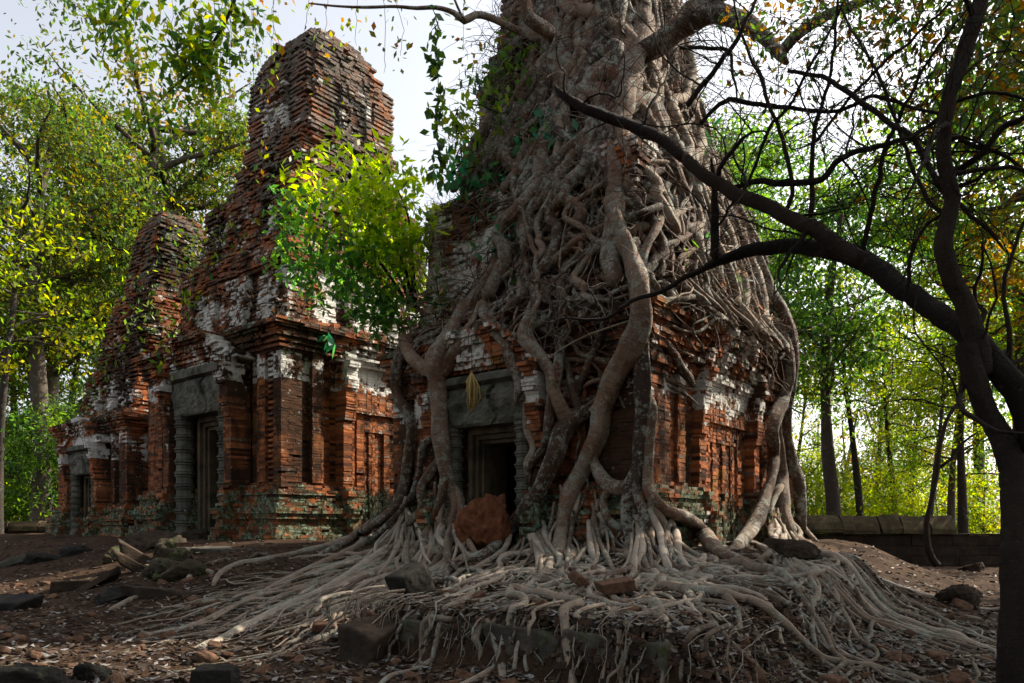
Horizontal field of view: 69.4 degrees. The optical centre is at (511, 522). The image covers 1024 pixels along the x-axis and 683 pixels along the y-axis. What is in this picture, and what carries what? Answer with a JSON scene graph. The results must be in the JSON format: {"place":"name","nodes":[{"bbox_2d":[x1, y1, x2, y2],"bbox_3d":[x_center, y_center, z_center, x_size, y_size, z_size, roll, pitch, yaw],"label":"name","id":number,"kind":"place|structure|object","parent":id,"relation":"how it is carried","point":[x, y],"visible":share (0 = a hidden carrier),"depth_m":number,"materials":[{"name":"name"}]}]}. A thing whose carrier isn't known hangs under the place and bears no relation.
{"place":"outdoors","nodes":[
{"label":"outdoors","id":0,"kind":"place"},
{"bbox_2d":[0,524,999,682],"bbox_3d":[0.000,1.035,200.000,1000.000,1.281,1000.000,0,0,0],"label":"ground","id":1,"kind":"structure","parent":0,"point":[592,673],"depth_m":12.63,"materials":[{"name":"soil"}]},
{"bbox_2d":[0,554,25,567],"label":"stone slab","id":2,"kind":"object","parent":1,"relation":"on","point":[16,560],"depth_m":19.61,"materials":[{"name":"stone"}]},
{"bbox_2d":[4,452,31,521],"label":"shrub","id":3,"kind":"object","parent":1,"relation":"on","point":[20,517],"visible":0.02,"depth_m":40.14,"materials":[{"name":"green plant"}]},
{"bbox_2d":[0,594,44,610],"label":"stone block","id":4,"kind":"object","parent":1,"relation":"on","point":[11,602],"depth_m":13.51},
{"bbox_2d":[4,521,49,533],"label":"boundary wall","id":5,"kind":"structure","parent":1,"relation":"on","point":[22,527],"depth_m":33.56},
{"bbox_2d":[4,402,62,521],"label":"forest tree","id":6,"kind":"object","parent":1,"relation":"on","point":[9,472],"visible":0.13,"depth_m":40.19,"materials":[{"name":"green plant"}]},
{"bbox_2d":[0,662,71,682],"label":"boulder","id":7,"kind":"object","parent":1,"relation":"on","point":[25,672],"visible":0.94,"depth_m":6.72,"materials":[{"name":"stone"}]},
{"bbox_2d":[21,552,61,564],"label":"boulder","id":8,"kind":"object","parent":1,"relation":"on","point":[30,558],"visible":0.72,"depth_m":19.47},
{"bbox_2d":[0,257,84,481],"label":"forest tree","id":9,"kind":"object","parent":1,"relation":"on","point":[61,392],"visible":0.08,"depth_m":44.54,"materials":[{"name":"green plant"}]},
{"bbox_2d":[0,367,86,520],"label":"forest tree","id":10,"kind":"object","parent":1,"relation":"on","point":[26,418],"visible":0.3,"depth_m":35.62,"materials":[{"name":"green plant"}]},
{"bbox_2d":[0,242,110,418],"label":"forest tree","id":11,"kind":"object","parent":1,"relation":"on","point":[10,393],"visible":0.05,"depth_m":40.34,"materials":[{"name":"green plant"}]},
{"bbox_2d":[0,132,127,533],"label":"forest tree","id":12,"kind":"object","parent":1,"relation":"on","point":[10,324],"visible":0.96,"depth_m":32.80,"materials":[{"name":"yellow plant"}]},
{"bbox_2d":[49,580,91,593],"bbox_3d":[-9.159,1.354,15.377,0.884,0.340,0.515,0,0,-20],"label":"stone slab","id":13,"kind":"object","parent":1,"relation":"on","point":[60,586],"depth_m":15.15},
{"bbox_2d":[59,545,92,556],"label":"boulder","id":14,"kind":"object","parent":1,"relation":"on","point":[70,550],"visible":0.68,"depth_m":19.91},
{"bbox_2d":[0,30,169,520],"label":"forest tree","id":15,"kind":"object","parent":1,"relation":"on","point":[38,382],"visible":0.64,"depth_m":35.55,"materials":[{"name":"green plant"}]},
{"bbox_2d":[71,662,111,682],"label":"boulder","id":16,"kind":"object","parent":1,"relation":"on","point":[87,672],"visible":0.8,"depth_m":7.20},
{"bbox_2d":[0,180,184,485],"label":"forest tree","id":17,"kind":"object","parent":1,"relation":"on","point":[73,388],"visible":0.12,"depth_m":40.50,"materials":[{"name":"green plant"}]},
{"bbox_2d":[71,566,120,592],"bbox_3d":[-8.561,1.267,15.245,1.155,0.141,0.544,-32,-2,-17],"label":"stone slab","id":18,"kind":"object","parent":1,"relation":"on","point":[112,574],"depth_m":15.08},
{"bbox_2d":[0,78,197,476],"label":"forest tree","id":19,"kind":"object","parent":1,"relation":"on","point":[54,374],"visible":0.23,"depth_m":37.50,"materials":[{"name":"green plant"}]},
{"bbox_2d":[94,583,144,605],"bbox_3d":[-7.292,1.355,13.707,1.114,0.379,0.763,-10,-2,10],"label":"boulder","id":20,"kind":"object","parent":1,"relation":"on","point":[112,593],"visible":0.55,"depth_m":13.43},
{"bbox_2d":[0,54,247,364],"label":"forest tree","id":21,"kind":"object","parent":1,"relation":"on","point":[7,128],"visible":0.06,"depth_m":43.62,"materials":[{"name":"green plant"}]},
{"bbox_2d":[44,211,206,536],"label":"brick tower","id":22,"kind":"structure","parent":1,"relation":"on","point":[103,471],"depth_m":27.35,"materials":[{"name":"brick"}]},
{"bbox_2d":[50,346,104,423],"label":"creeper","id":23,"kind":"object","parent":22,"relation":"attached to","point":[80,401],"visible":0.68,"depth_m":28.48,"materials":[{"name":"green plant"}]},
{"bbox_2d":[92,263,174,383],"bbox_3d":[-13.980,-7.417,27.238,3.589,4.588,1.951,0,0,35],"label":"creeper","id":24,"kind":"object","parent":22,"relation":"attached to","point":[125,336],"visible":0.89,"depth_m":27.00,"materials":[{"name":"green plant"}]},
{"bbox_2d":[0,0,250,350],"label":"forest tree","id":25,"kind":"object","parent":1,"relation":"on","point":[150,184],"visible":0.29,"depth_m":40.07,"materials":[{"name":"green plant"}]},
{"bbox_2d":[113,548,145,572],"bbox_3d":[-8.155,0.976,16.059,1.235,0.242,0.432,39,-21,-28],"label":"stone slab","id":26,"kind":"object","parent":1,"relation":"on","point":[128,563],"depth_m":15.78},
{"bbox_2d":[117,538,151,562],"bbox_3d":[-8.452,0.823,16.937,1.392,0.274,0.529,35,-14,-21],"label":"stone slab","id":27,"kind":"object","parent":1,"relation":"on","point":[128,550],"depth_m":16.65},
{"bbox_2d":[0,0,273,324],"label":"forest tree","id":28,"kind":"object","parent":1,"relation":"on","point":[117,127],"visible":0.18,"depth_m":42.45,"materials":[{"name":"green plant"}]},
{"bbox_2d":[124,530,179,551],"bbox_3d":[-9.327,0.548,19.149,1.359,0.644,0.741,-12,17,-34],"label":"boulder","id":29,"kind":"object","parent":1,"relation":"on","point":[141,541],"visible":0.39,"depth_m":18.96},
{"bbox_2d":[119,585,201,598],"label":"stone slab","id":30,"kind":"structure","parent":1,"relation":"on","point":[141,591],"depth_m":13.09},
{"bbox_2d":[141,557,180,578],"bbox_3d":[-7.204,1.025,15.314,0.622,0.625,0.838,13,21,26],"label":"boulder","id":31,"kind":"object","parent":1,"relation":"on","point":[156,567],"visible":0.59,"depth_m":15.05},
{"bbox_2d":[152,535,186,558],"bbox_3d":[-7.847,0.666,17.053,0.786,0.786,0.744,0,0,-12],"label":"boulder","id":32,"kind":"object","parent":1,"relation":"on","point":[161,544],"visible":0.45,"depth_m":16.82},
{"bbox_2d":[105,72,248,218],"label":"forest tree","id":33,"kind":"object","parent":1,"relation":"on","point":[183,139],"visible":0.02,"depth_m":48.54,"materials":[{"name":"green plant"}]},
{"bbox_2d":[162,547,193,561],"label":"boulder","id":34,"kind":"object","parent":1,"relation":"on","point":[178,554],"visible":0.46,"depth_m":16.00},
{"bbox_2d":[151,558,207,581],"bbox_3d":[-6.518,0.986,14.559,0.985,0.554,0.674,0,0,-35],"label":"boulder","id":35,"kind":"object","parent":1,"relation":"on","point":[184,569],"visible":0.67,"depth_m":14.39,"materials":[{"name":"stone"}]},
{"bbox_2d":[180,528,209,539],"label":"boulder","id":36,"kind":"object","parent":1,"relation":"on","point":[202,533],"visible":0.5,"depth_m":20.68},
{"bbox_2d":[193,650,220,662],"bbox_3d":[-3.542,1.579,8.586,0.267,0.122,0.210,18,2,25],"label":"brick fragment","id":37,"kind":"object","parent":1,"relation":"on","point":[205,656],"visible":0.81,"depth_m":8.52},
{"bbox_2d":[191,546,232,553],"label":"step slab","id":38,"kind":"structure","parent":1,"relation":"on","point":[208,549],"depth_m":16.90,"materials":[{"name":"stone"}]},
{"bbox_2d":[189,664,239,682],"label":"stone block","id":39,"kind":"object","parent":1,"relation":"on","point":[216,673],"depth_m":7.06,"materials":[{"name":"stone"}]},
{"bbox_2d":[125,27,426,540],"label":"brick tower","id":40,"kind":"structure","parent":1,"relation":"on","point":[266,424],"depth_m":21.79,"materials":[{"name":"brick"}]},
{"bbox_2d":[136,290,201,381],"bbox_3d":[-11.262,-5.736,24.826,2.003,4.332,6.985,0,0,-21],"label":"creeper","id":41,"kind":"object","parent":40,"relation":"attached to","point":[160,365],"visible":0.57,"depth_m":23.32,"materials":[{"name":"green plant"}]},
{"bbox_2d":[151,191,247,316],"bbox_3d":[-10.828,-8.970,25.373,3.117,5.231,9.349,0,0,-31],"label":"creeper","id":42,"kind":"object","parent":40,"relation":"attached to","point":[195,254],"visible":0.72,"depth_m":23.50,"materials":[{"name":"green plant"}]},
{"bbox_2d":[192,258,332,324],"bbox_3d":[-7.788,-6.469,21.661,5.434,2.480,1.837,0,0,32],"label":"creeper","id":43,"kind":"object","parent":40,"relation":"attached to","point":[262,295],"visible":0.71,"depth_m":21.28,"materials":[{"name":"green plant"}]},
{"bbox_2d":[318,332,335,357],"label":"creeper","id":44,"kind":"object","parent":40,"relation":"attached to","point":[329,344],"visible":0.98,"depth_m":20.19,"materials":[{"name":"green plant"}]},
{"bbox_2d":[346,414,397,536],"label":"false door","id":45,"kind":"structure","parent":40,"relation":"in","point":[373,435],"depth_m":22.10,"materials":[{"name":"brick"}]},
{"bbox_2d":[337,615,397,665],"bbox_3d":[-1.598,1.364,8.287,0.626,0.604,0.608,11,11,25],"label":"boulder","id":46,"kind":"object","parent":1,"relation":"on","point":[362,640],"visible":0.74,"depth_m":8.09,"materials":[{"name":"stone"}]},
{"bbox_2d":[384,561,434,598],"bbox_3d":[-1.396,0.816,10.492,0.749,0.486,0.608,-21,27,-38],"label":"stone block","id":47,"kind":"object","parent":1,"relation":"on","point":[415,577],"depth_m":10.28,"materials":[{"name":"stone"}]},
{"bbox_2d":[399,618,450,647],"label":"ledge block","id":48,"kind":"structure","parent":1,"relation":"on","point":[412,625],"depth_m":8.10,"materials":[{"name":"stone"}]},
{"bbox_2d":[454,494,511,549],"bbox_3d":[-0.539,0.167,13.630,1.078,1.416,1.092,0,0,0],"label":"termite mound","id":49,"kind":"object","parent":1,"relation":"on","point":[482,523],"visible":0.65,"depth_m":13.24,"materials":[{"name":"soil"}]},
{"bbox_2d":[0,539,999,682],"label":"rubble","id":50,"kind":"object","parent":1,"relation":"on","point":[782,673],"visible":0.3,"depth_m":7.69,"materials":[{"name":"stone"}]},
{"bbox_2d":[0,538,999,682],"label":"fallen leaves","id":51,"kind":"object","parent":1,"relation":"on","point":[682,630],"visible":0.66,"depth_m":7.88,"materials":[{"name":"brown plant"}]},
{"bbox_2d":[9,350,1011,533],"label":"distant woods","id":52,"kind":"object","parent":1,"relation":"on","point":[844,451],"visible":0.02,"depth_m":68.60,"materials":[{"name":"green plant"}]},
{"bbox_2d":[105,0,998,682],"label":"strangler fig","id":53,"kind":"object","parent":1,"relation":"on","point":[653,550],"visible":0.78,"depth_m":13.23,"materials":[{"name":"grey plant"}]},
{"bbox_2d":[59,0,282,145],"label":"overhanging branch","id":54,"kind":"object","parent":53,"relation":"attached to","point":[197,52],"visible":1,"depth_m":12.16,"materials":[{"name":"green plant"}]},
{"bbox_2d":[242,8,268,224],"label":"hanging vine","id":55,"kind":"object","parent":53,"relation":"hanging from","point":[259,153],"visible":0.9,"depth_m":16.07,"materials":[{"name":"green plant"}]},
{"bbox_2d":[259,0,295,67],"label":"hanging vine","id":56,"kind":"object","parent":53,"relation":"hanging from","point":[280,49],"visible":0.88,"depth_m":14.04,"materials":[{"name":"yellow plant"}]},
{"bbox_2d":[340,0,367,52],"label":"hanging vine","id":57,"kind":"object","parent":53,"relation":"hanging from","point":[348,23],"visible":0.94,"depth_m":16.97,"materials":[{"name":"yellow plant"}]},
{"bbox_2d":[371,0,416,73],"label":"hanging vine","id":58,"kind":"object","parent":53,"relation":"hanging from","point":[408,45],"visible":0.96,"depth_m":15.09,"materials":[{"name":"green plant"}]},
{"bbox_2d":[420,4,451,189],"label":"hanging vine","id":59,"kind":"object","parent":53,"relation":"hanging from","point":[436,63],"visible":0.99,"depth_m":13.38,"materials":[{"name":"green plant"}]},
{"bbox_2d":[412,84,486,174],"bbox_3d":[-1.336,-8.225,15.343,1.734,1.532,1.431,0,0,0],"label":"creeper","id":60,"kind":"object","parent":53,"relation":"attached to","point":[453,123],"visible":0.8,"depth_m":15.35,"materials":[{"name":"green plant"}]},
{"bbox_2d":[425,136,480,203],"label":"creeper","id":61,"kind":"object","parent":53,"relation":"attached to","point":[453,173],"visible":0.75,"depth_m":15.03,"materials":[{"name":"green plant"}]},
{"bbox_2d":[449,0,485,66],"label":"hanging vine","id":62,"kind":"object","parent":53,"relation":"hanging from","point":[473,54],"visible":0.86,"depth_m":16.07,"materials":[{"name":"green plant"}]},
{"bbox_2d":[464,147,508,229],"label":"creeper","id":63,"kind":"object","parent":53,"relation":"attached to","point":[492,176],"visible":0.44,"depth_m":15.38,"materials":[{"name":"green plant"}]},
{"bbox_2d":[436,11,557,144],"bbox_3d":[-0.154,-9.538,15.754,2.898,3.361,2.860,0,0,0],"label":"creeper","id":64,"kind":"object","parent":53,"relation":"attached to","point":[488,79],"visible":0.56,"depth_m":15.69,"materials":[{"name":"green plant"}]},
{"bbox_2d":[469,213,534,274],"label":"creeper","id":65,"kind":"object","parent":53,"relation":"attached to","point":[494,249],"visible":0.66,"depth_m":14.75,"materials":[{"name":"green plant"}]},
{"bbox_2d":[513,100,578,162],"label":"creeper","id":66,"kind":"object","parent":53,"relation":"attached to","point":[537,113],"visible":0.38,"depth_m":14.58,"materials":[{"name":"green plant"}]},
{"bbox_2d":[593,576,635,594],"bbox_3d":[1.146,0.707,8.268,0.425,0.131,0.220,-8,10,-12],"label":"brick","id":67,"kind":"object","parent":53,"relation":"on","point":[616,585],"visible":1,"depth_m":8.19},
{"bbox_2d":[764,538,820,560],"bbox_3d":[3.888,0.379,10.152,0.754,0.302,0.476,5,-1,-15],"label":"boulder","id":68,"kind":"object","parent":53,"relation":"on","point":[799,549],"visible":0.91,"depth_m":10.02,"materials":[{"name":"stone"}]},
{"bbox_2d":[568,569,589,587],"bbox_3d":[0.795,0.682,8.757,0.242,0.132,0.204,37,-3,-34],"label":"brick","id":69,"kind":"object","parent":1,"relation":"on","point":[577,578],"visible":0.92,"depth_m":8.67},
{"bbox_2d":[367,0,803,548],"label":"brick tower","id":70,"kind":"structure","parent":1,"relation":"on","point":[711,462],"depth_m":14.31,"materials":[{"name":"brick"}]},
{"bbox_2d":[251,124,452,350],"bbox_3d":[-3.397,-6.456,16.721,4.785,5.222,4.236,0,0,0],"label":"sapling","id":71,"kind":"object","parent":70,"relation":"on","point":[383,250],"visible":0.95,"depth_m":16.32,"materials":[{"name":"green plant"}]},
{"bbox_2d":[405,255,459,333],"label":"creeper","id":72,"kind":"object","parent":70,"relation":"attached to","point":[435,305],"visible":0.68,"depth_m":15.80,"materials":[{"name":"green plant"}]},
{"bbox_2d":[401,259,475,344],"bbox_3d":[-1.515,-4.587,15.580,2.601,1.734,1.266,0,0,35],"label":"creeper","id":73,"kind":"object","parent":70,"relation":"on","point":[441,297],"visible":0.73,"depth_m":15.44,"materials":[{"name":"green plant"}]},
{"bbox_2d":[466,335,480,411],"bbox_3d":[-0.703,-2.674,13.280,0.269,1.384,0.255,0,0,-36],"label":"dried plant bunch","id":74,"kind":"object","parent":70,"relation":"hanging from","point":[471,389],"visible":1,"depth_m":13.25,"materials":[{"name":"yellow plant"}]},
{"bbox_2d":[701,423,746,540],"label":"false door","id":75,"kind":"structure","parent":70,"relation":"in","point":[725,449],"depth_m":15.23,"materials":[{"name":"brick"}]},
{"bbox_2d":[435,0,1023,682],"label":"foreground tree","id":76,"kind":"object","parent":1,"relation":"on","point":[981,358],"visible":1,"depth_m":7.89,"materials":[{"name":"brown plant"}]},
{"bbox_2d":[701,78,860,399],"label":"forest tree","id":77,"kind":"object","parent":1,"relation":"on","point":[766,163],"visible":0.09,"depth_m":44.77,"materials":[{"name":"green plant"}]},
{"bbox_2d":[708,104,933,431],"bbox_3d":[14.368,-10.487,41.583,15.262,25.436,16.222,0,0,-25],"label":"forest tree","id":78,"kind":"object","parent":1,"relation":"on","point":[811,297],"visible":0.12,"depth_m":38.32,"materials":[{"name":"green plant"}]},
{"bbox_2d":[791,362,872,502],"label":"forest tree","id":79,"kind":"object","parent":1,"relation":"on","point":[799,450],"visible":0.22,"depth_m":51.45,"materials":[{"name":"green plant"}]},
{"bbox_2d":[816,674,848,682],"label":"brick fragment","id":80,"kind":"object","parent":1,"relation":"on","point":[832,678],"visible":0.97,"depth_m":6.79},
{"bbox_2d":[790,433,891,533],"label":"shrub","id":81,"kind":"object","parent":1,"relation":"on","point":[809,492],"visible":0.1,"depth_m":40.25,"materials":[{"name":"green plant"}]},
{"bbox_2d":[807,443,894,533],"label":"shrub","id":82,"kind":"object","parent":1,"relation":"on","point":[849,489],"visible":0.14,"depth_m":42.97,"materials":[{"name":"green plant"}]},
{"bbox_2d":[794,261,931,515],"bbox_3d":[17.759,-6.210,39.347,8.943,16.576,11.333,0,0,13],"label":"forest tree","id":83,"kind":"object","parent":1,"relation":"on","point":[857,480],"visible":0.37,"depth_m":38.88,"materials":[{"name":"green plant"}]},
{"bbox_2d":[818,445,925,515],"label":"shrub","id":84,"kind":"object","parent":1,"relation":"on","point":[870,476],"visible":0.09,"depth_m":45.67,"materials":[{"name":"green plant"}]},
{"bbox_2d":[757,119,988,533],"bbox_3d":[15.184,-8.869,36.231,14.059,22.044,13.227,0,0,0],"label":"forest tree","id":85,"kind":"object","parent":1,"relation":"on","point":[831,483],"visible":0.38,"depth_m":35.11,"materials":[{"name":"green plant"}]},
{"bbox_2d":[823,439,946,514],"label":"shrub","id":86,"kind":"object","parent":1,"relation":"on","point":[904,483],"visible":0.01,"depth_m":52.55,"materials":[{"name":"green plant"}]},
{"bbox_2d":[814,322,971,503],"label":"forest tree","id":87,"kind":"object","parent":1,"relation":"on","point":[880,446],"visible":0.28,"depth_m":46.46,"materials":[{"name":"green plant"}]},
{"bbox_2d":[851,456,944,533],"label":"shrub","id":88,"kind":"object","parent":1,"relation":"on","point":[897,497],"visible":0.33,"depth_m":40.88,"materials":[{"name":"green plant"}]},
{"bbox_2d":[796,514,1000,565],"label":"boundary wall","id":89,"kind":"structure","parent":1,"relation":"on","point":[950,546],"depth_m":27.25,"materials":[{"name":"stone"}]},
{"bbox_2d":[833,295,965,514],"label":"forest tree","id":90,"kind":"object","parent":1,"relation":"on","point":[886,421],"visible":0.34,"depth_m":42.83,"materials":[{"name":"green plant"}]},
{"bbox_2d":[837,282,970,511],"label":"forest tree","id":91,"kind":"object","parent":1,"relation":"on","point":[911,488],"visible":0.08,"depth_m":49.56,"materials":[{"name":"green plant"}]},
{"bbox_2d":[856,377,972,486],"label":"forest tree","id":92,"kind":"object","parent":1,"relation":"on","point":[906,433],"visible":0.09,"depth_m":55.59,"materials":[{"name":"green plant"}]},
{"bbox_2d":[844,289,1014,524],"bbox_3d":[21.873,-4.995,36.746,9.844,13.892,8.548,0,0,45],"label":"forest tree","id":93,"kind":"object","parent":1,"relation":"on","point":[952,489],"visible":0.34,"depth_m":37.05,"materials":[{"name":"green plant"}]},
{"bbox_2d":[843,36,1023,453],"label":"forest tree","id":94,"kind":"object","parent":1,"relation":"on","point":[1021,299],"visible":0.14,"depth_m":32.44,"materials":[{"name":"green plant"}]},
{"bbox_2d":[844,187,1023,531],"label":"forest tree","id":95,"kind":"object","parent":1,"relation":"on","point":[997,395],"visible":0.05,"depth_m":43.81,"materials":[{"name":"green plant"}]},
{"bbox_2d":[872,440,999,533],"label":"shrub","id":96,"kind":"object","parent":1,"relation":"on","point":[924,489],"visible":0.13,"depth_m":43.88,"materials":[{"name":"green plant"}]},
{"bbox_2d":[850,187,1023,532],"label":"forest tree","id":97,"kind":"object","parent":1,"relation":"on","point":[962,516],"visible":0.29,"depth_m":32.99,"materials":[{"name":"green plant"}]},
{"bbox_2d":[924,649,950,660],"bbox_3d":[4.418,1.407,7.708,0.228,0.125,0.179,3,13,-4],"label":"brick fragment","id":98,"kind":"object","parent":1,"relation":"on","point":[933,655],"visible":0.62,"depth_m":7.65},
{"bbox_2d":[861,305,1021,515],"bbox_3d":[18.468,-3.576,31.922,5.962,11.051,7.555,0,0,-23],"label":"forest tree","id":99,"kind":"object","parent":1,"relation":"on","point":[941,388],"visible":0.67,"depth_m":31.91,"materials":[{"name":"green plant"}]},
{"bbox_2d":[923,398,978,566],"bbox_3d":[14.851,-1.348,25.003,1.856,5.722,0.221,0,0,0],"label":"slender tree","id":100,"kind":"object","parent":1,"relation":"on","point":[932,558],"visible":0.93,"depth_m":24.95,"materials":[{"name":"brown plant"}]},
{"bbox_2d":[887,39,1023,349],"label":"forest tree","id":101,"kind":"object","parent":1,"relation":"on","point":[1016,270],"visible":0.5,"depth_m":28.66,"materials":[{"name":"green plant"}]},
{"bbox_2d":[934,584,982,610],"bbox_3d":[6.844,1.196,11.303,0.730,0.534,0.586,9,-5,-30],"label":"boulder","id":102,"kind":"object","parent":1,"relation":"on","point":[971,595],"visible":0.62,"depth_m":11.10,"materials":[{"name":"stone"}]},
{"bbox_2d":[919,447,1000,533],"bbox_3d":[25.946,-0.624,39.901,6.830,7.425,8.483,0,0,34],"label":"shrub","id":103,"kind":"object","parent":1,"relation":"on","point":[973,523],"visible":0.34,"depth_m":39.40,"materials":[{"name":"green plant"}]},
{"bbox_2d":[951,598,972,610],"bbox_3d":[6.640,1.247,10.932,0.273,0.138,0.215,26,39,22],"label":"brick fragment","id":104,"kind":"object","parent":1,"relation":"on","point":[963,605],"visible":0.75,"depth_m":10.88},
{"bbox_2d":[937,5,1023,124],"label":"forest tree","id":105,"kind":"object","parent":1,"relation":"on","point":[1020,106],"visible":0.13,"depth_m":13.09,"materials":[{"name":"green plant"}]},
{"bbox_3d":[0.228,1.426,7.463,1.508,0.156,0.549,0,0,39],"label":"ledge block","id":106,"kind":"object","parent":1,"relation":"on","visible":0},
{"bbox_2d":[482,622,559,663],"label":"ledge block","id":107,"kind":"structure","parent":106,"relation":"on","point":[545,642],"depth_m":7.11,"materials":[{"name":"stone"}]},
{"bbox_3d":[1.107,1.432,6.748,0.821,0.163,0.510,0,0,39],"label":"ledge block","id":108,"kind":"object","parent":1,"relation":"on","visible":0},
{"bbox_2d":[562,629,611,659],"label":"ledge block","id":109,"kind":"structure","parent":108,"relation":"on","point":[591,638],"depth_m":6.72,"materials":[{"name":"stone"}]},
{"bbox_2d":[636,640,677,681],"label":"ledge block","id":110,"kind":"structure","parent":108,"relation":"on","point":[661,648],"depth_m":6.24,"materials":[{"name":"stone"}]},
{"bbox_2d":[0,0,1023,523],"label":"sky","id":111,"kind":"structure","parent":0,"point":[407,89],"materials":[{"name":"white"}]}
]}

